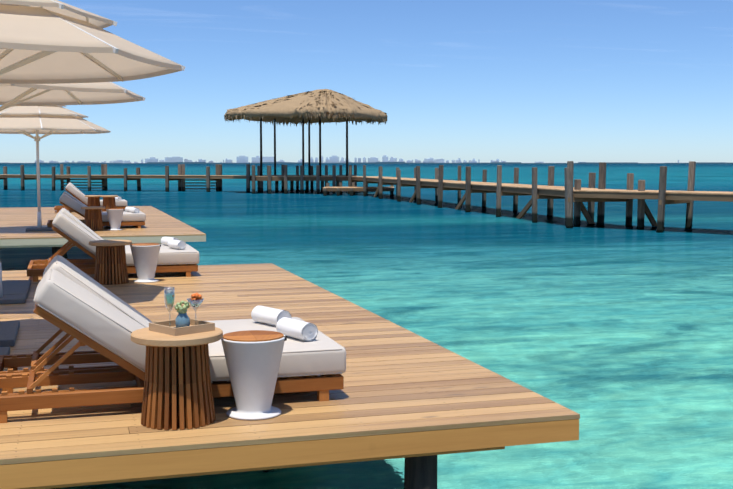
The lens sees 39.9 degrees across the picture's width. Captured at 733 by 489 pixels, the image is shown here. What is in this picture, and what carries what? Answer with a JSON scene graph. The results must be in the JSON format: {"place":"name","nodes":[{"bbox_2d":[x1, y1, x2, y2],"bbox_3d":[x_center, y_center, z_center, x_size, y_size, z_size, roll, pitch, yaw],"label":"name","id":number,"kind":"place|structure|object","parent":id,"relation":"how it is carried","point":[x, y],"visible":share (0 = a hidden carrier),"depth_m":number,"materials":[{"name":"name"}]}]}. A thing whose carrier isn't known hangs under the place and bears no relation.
{"place":"outdoors","nodes":[
{"label":"outdoors","id":0,"kind":"place"},
{"bbox_2d":[0,164,732,488],"bbox_3d":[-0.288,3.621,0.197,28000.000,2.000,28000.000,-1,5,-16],"label":"sea water","id":1,"kind":"structure","parent":0,"point":[614,331],"depth_m":21.55,"materials":[{"name":"teal liquid"}]},
{"bbox_2d":[0,155,732,163],"bbox_3d":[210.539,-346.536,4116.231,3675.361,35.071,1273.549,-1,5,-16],"label":"distant skyline","id":2,"kind":"structure","parent":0,"point":[256,160],"depth_m":4134.16,"materials":[{"name":"blue"}]},
{"bbox_2d":[0,0,732,162],"label":"sky","id":3,"kind":"structure","parent":0,"point":[528,83],"materials":[{"name":"blue"}]},
{"bbox_2d":[80,3,715,65],"bbox_3d":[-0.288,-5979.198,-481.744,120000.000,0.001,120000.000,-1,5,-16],"label":"cloud","id":4,"kind":"structure","parent":0,"point":[314,18],"depth_m":40803.48,"materials":[{"name":"white"}]},
{"label":"sea bed","id":5,"kind":"object","parent":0,"visible":0},
{"bbox_2d":[0,206,205,258],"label":"sun deck","id":6,"kind":"structure","parent":5,"relation":"on","point":[15,222],"depth_m":21.15,"materials":[{"name":"brown wood"}]},
{"bbox_2d":[0,105,110,231],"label":"umbrella","id":7,"kind":"object","parent":6,"relation":"on","point":[46,121],"visible":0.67,"depth_m":20.63,"materials":[{"name":"fabric"}]},
{"bbox_2d":[54,183,126,212],"bbox_3d":[-8.242,-1.424,30.124,2.070,0.850,1.320,-1,5,-16],"label":"lounge chair","id":8,"kind":"object","parent":6,"relation":"on","point":[74,191],"visible":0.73,"depth_m":29.45,"materials":[{"name":"white fabric"}]},
{"bbox_2d":[81,206,104,230],"bbox_3d":[-5.808,-0.547,21.448,0.500,0.503,0.500,2,5,22],"label":"slat table","id":9,"kind":"object","parent":6,"relation":"on","point":[93,219],"visible":0.94,"depth_m":21.30,"materials":[{"name":"brown wood"}]},
{"bbox_2d":[85,195,100,206],"bbox_3d":[-7.868,-1.164,29.105,0.500,0.503,0.500,-2,5,-28],"label":"slat table","id":10,"kind":"object","parent":6,"relation":"on","point":[93,200],"visible":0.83,"depth_m":28.95,"materials":[{"name":"brown wood"}]},
{"bbox_2d":[47,192,145,227],"bbox_3d":[-6.024,-0.777,22.465,2.070,0.791,1.320,-1,5,-16],"label":"lounge chair","id":11,"kind":"object","parent":6,"relation":"on","point":[70,202],"visible":0.56,"depth_m":22.01,"materials":[{"name":"white fabric"}]},
{"bbox_2d":[130,208,139,212],"bbox_3d":[-5.170,-0.761,22.498,0.127,0.117,0.307,-3,6,-34],"label":"rolled towel","id":12,"kind":"object","parent":11,"relation":"on","point":[134,210],"visible":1,"depth_m":22.40,"materials":[{"name":"white fabric"}]},
{"bbox_2d":[100,195,117,211],"bbox_3d":[-7.394,-1.155,28.984,0.500,0.503,0.500,3,6,33],"label":"slat table","id":13,"kind":"object","parent":6,"relation":"on","point":[109,202],"visible":0.81,"depth_m":28.83,"materials":[{"name":"brown wood"}]},
{"bbox_2d":[106,209,123,229],"bbox_3d":[-5.373,-0.536,21.577,0.374,0.452,0.368,0,5,4],"label":"cone table","id":14,"kind":"object","parent":6,"relation":"on","point":[115,217],"visible":1,"depth_m":21.46,"materials":[{"name":"white plastic"}]},
{"bbox_2d":[0,164,259,191],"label":"timber pier","id":15,"kind":"structure","parent":5,"relation":"on","point":[181,177],"depth_m":96.55,"materials":[{"name":"brown wood"}]},
{"bbox_2d":[0,263,579,488],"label":"sun deck","id":16,"kind":"structure","parent":5,"relation":"on","point":[418,403],"depth_m":5.76,"materials":[{"name":"brown wood"}]},
{"bbox_2d":[0,321,19,346],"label":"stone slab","id":17,"kind":"object","parent":16,"relation":"on","point":[9,330],"depth_m":8.19,"materials":[{"name":"stone"}]},
{"bbox_2d":[2,280,30,296],"bbox_3d":[-4.152,0.504,11.145,0.810,0.055,1.300,-1,5,-16],"label":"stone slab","id":18,"kind":"object","parent":16,"relation":"on","point":[16,287],"depth_m":11.16,"materials":[{"name":"stone"}]},
{"bbox_2d":[0,82,145,303],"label":"umbrella","id":19,"kind":"object","parent":16,"relation":"on","point":[11,95],"visible":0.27,"depth_m":11.16,"materials":[{"name":"fabric"}]},
{"bbox_2d":[0,0,184,354],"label":"umbrella","id":20,"kind":"object","parent":16,"relation":"on","point":[50,42],"visible":1,"depth_m":7.16,"materials":[{"name":"fabric"}]},
{"bbox_2d":[89,240,131,284],"bbox_3d":[-3.050,0.211,12.033,0.500,0.503,0.500,-4,6,-39],"label":"slat table","id":21,"kind":"object","parent":16,"relation":"on","point":[110,263],"visible":0.98,"depth_m":11.89,"materials":[{"name":"brown wood"}]},
{"bbox_2d":[27,208,198,281],"bbox_3d":[-3.282,-0.039,13.032,2.070,0.834,1.320,-1,5,-16],"label":"lounge chair","id":22,"kind":"object","parent":16,"relation":"on","point":[73,230],"visible":0.65,"depth_m":12.61,"materials":[{"name":"white fabric"}]},
{"bbox_2d":[161,237,178,244],"bbox_3d":[-2.639,-0.041,13.559,0.127,0.117,0.294,-4,6,-41],"label":"rolled towel","id":23,"kind":"object","parent":22,"relation":"on","point":[164,240],"visible":0.6,"depth_m":13.54,"materials":[{"name":"white fabric"}]},
{"bbox_2d":[167,239,185,249],"bbox_3d":[-2.450,0.000,13.039,0.128,0.117,0.294,-4,6,-38],"label":"rolled towel","id":24,"kind":"object","parent":22,"relation":"on","point":[176,244],"visible":0.96,"depth_m":12.95,"materials":[{"name":"white fabric"}]},
{"bbox_2d":[130,243,160,282],"bbox_3d":[-2.665,0.221,12.189,0.374,0.452,0.368,0,5,4],"label":"cone table","id":25,"kind":"object","parent":16,"relation":"on","point":[145,257],"visible":1,"depth_m":12.08,"materials":[{"name":"white plastic"}]},
{"bbox_2d":[0,255,345,422],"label":"lounge chair","id":26,"kind":"object","parent":16,"relation":"on","point":[85,309],"visible":0.75,"depth_m":5.98,"materials":[{"name":"white fabric"}]},
{"bbox_2d":[251,306,290,325],"bbox_3d":[-0.653,0.493,6.927,0.128,0.117,0.313,-4,6,-41],"label":"rolled towel","id":27,"kind":"object","parent":26,"relation":"on","point":[267,315],"visible":0.83,"depth_m":6.87,"materials":[{"name":"white fabric"}]},
{"bbox_2d":[276,317,317,340],"bbox_3d":[-0.440,0.536,6.389,0.128,0.117,0.308,-3,6,-37],"label":"rolled towel","id":28,"kind":"object","parent":26,"relation":"on","point":[297,329],"visible":0.96,"depth_m":6.30,"materials":[{"name":"white fabric"}]},
{"bbox_2d":[131,327,222,429],"bbox_3d":[-1.044,0.731,5.577,0.500,0.503,0.500,-2,5,-22],"label":"slat table","id":29,"kind":"object","parent":16,"relation":"on","point":[177,383],"visible":0.85,"depth_m":5.43,"materials":[{"name":"brown wood"}]},
{"bbox_2d":[149,318,214,335],"bbox_3d":[-1.023,0.456,5.593,0.260,0.042,0.260,-5,6,-44],"label":"serving tray","id":30,"kind":"object","parent":29,"relation":"on","point":[163,327],"visible":0.77,"depth_m":5.53,"materials":[{"name":"brown wood"}]},
{"bbox_2d":[164,287,174,326],"bbox_3d":[-1.088,0.353,5.575,0.062,0.235,0.062,-1,5,-16],"label":"champagne flute","id":31,"kind":"object","parent":30,"relation":"on","point":[169,297],"visible":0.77,"depth_m":5.55,"materials":[{"name":"clear glass"}]},
{"bbox_2d":[175,300,189,327],"bbox_3d":[-1.022,0.389,5.597,0.085,0.160,0.084,-1,5,-16],"label":"bud vase","id":32,"kind":"object","parent":30,"relation":"on","point":[182,319],"visible":0.94,"depth_m":5.57,"materials":[{"name":"ceramic"}]},
{"bbox_2d":[187,293,203,324],"bbox_3d":[-0.947,0.366,5.592,0.096,0.205,0.096,-1,5,-16],"label":"cocktail glass","id":33,"kind":"object","parent":30,"relation":"on","point":[195,299],"visible":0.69,"depth_m":5.57,"materials":[{"name":"clear glass"}]},
{"bbox_2d":[221,330,286,419],"bbox_3d":[-0.639,0.740,5.739,0.374,0.452,0.368,0,5,4],"label":"cone table","id":34,"kind":"object","parent":16,"relation":"on","point":[253,358],"visible":1,"depth_m":5.63,"materials":[{"name":"white plastic"}]},
{"bbox_2d":[224,89,393,194],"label":"palapa","id":35,"kind":"structure","parent":5,"relation":"on","point":[320,106],"depth_m":88.52,"materials":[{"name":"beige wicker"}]},
{"bbox_2d":[348,161,732,229],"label":"timber pier","id":36,"kind":"structure","parent":5,"relation":"on","point":[578,195],"depth_m":44.50,"materials":[{"name":"wood"}]}
]}

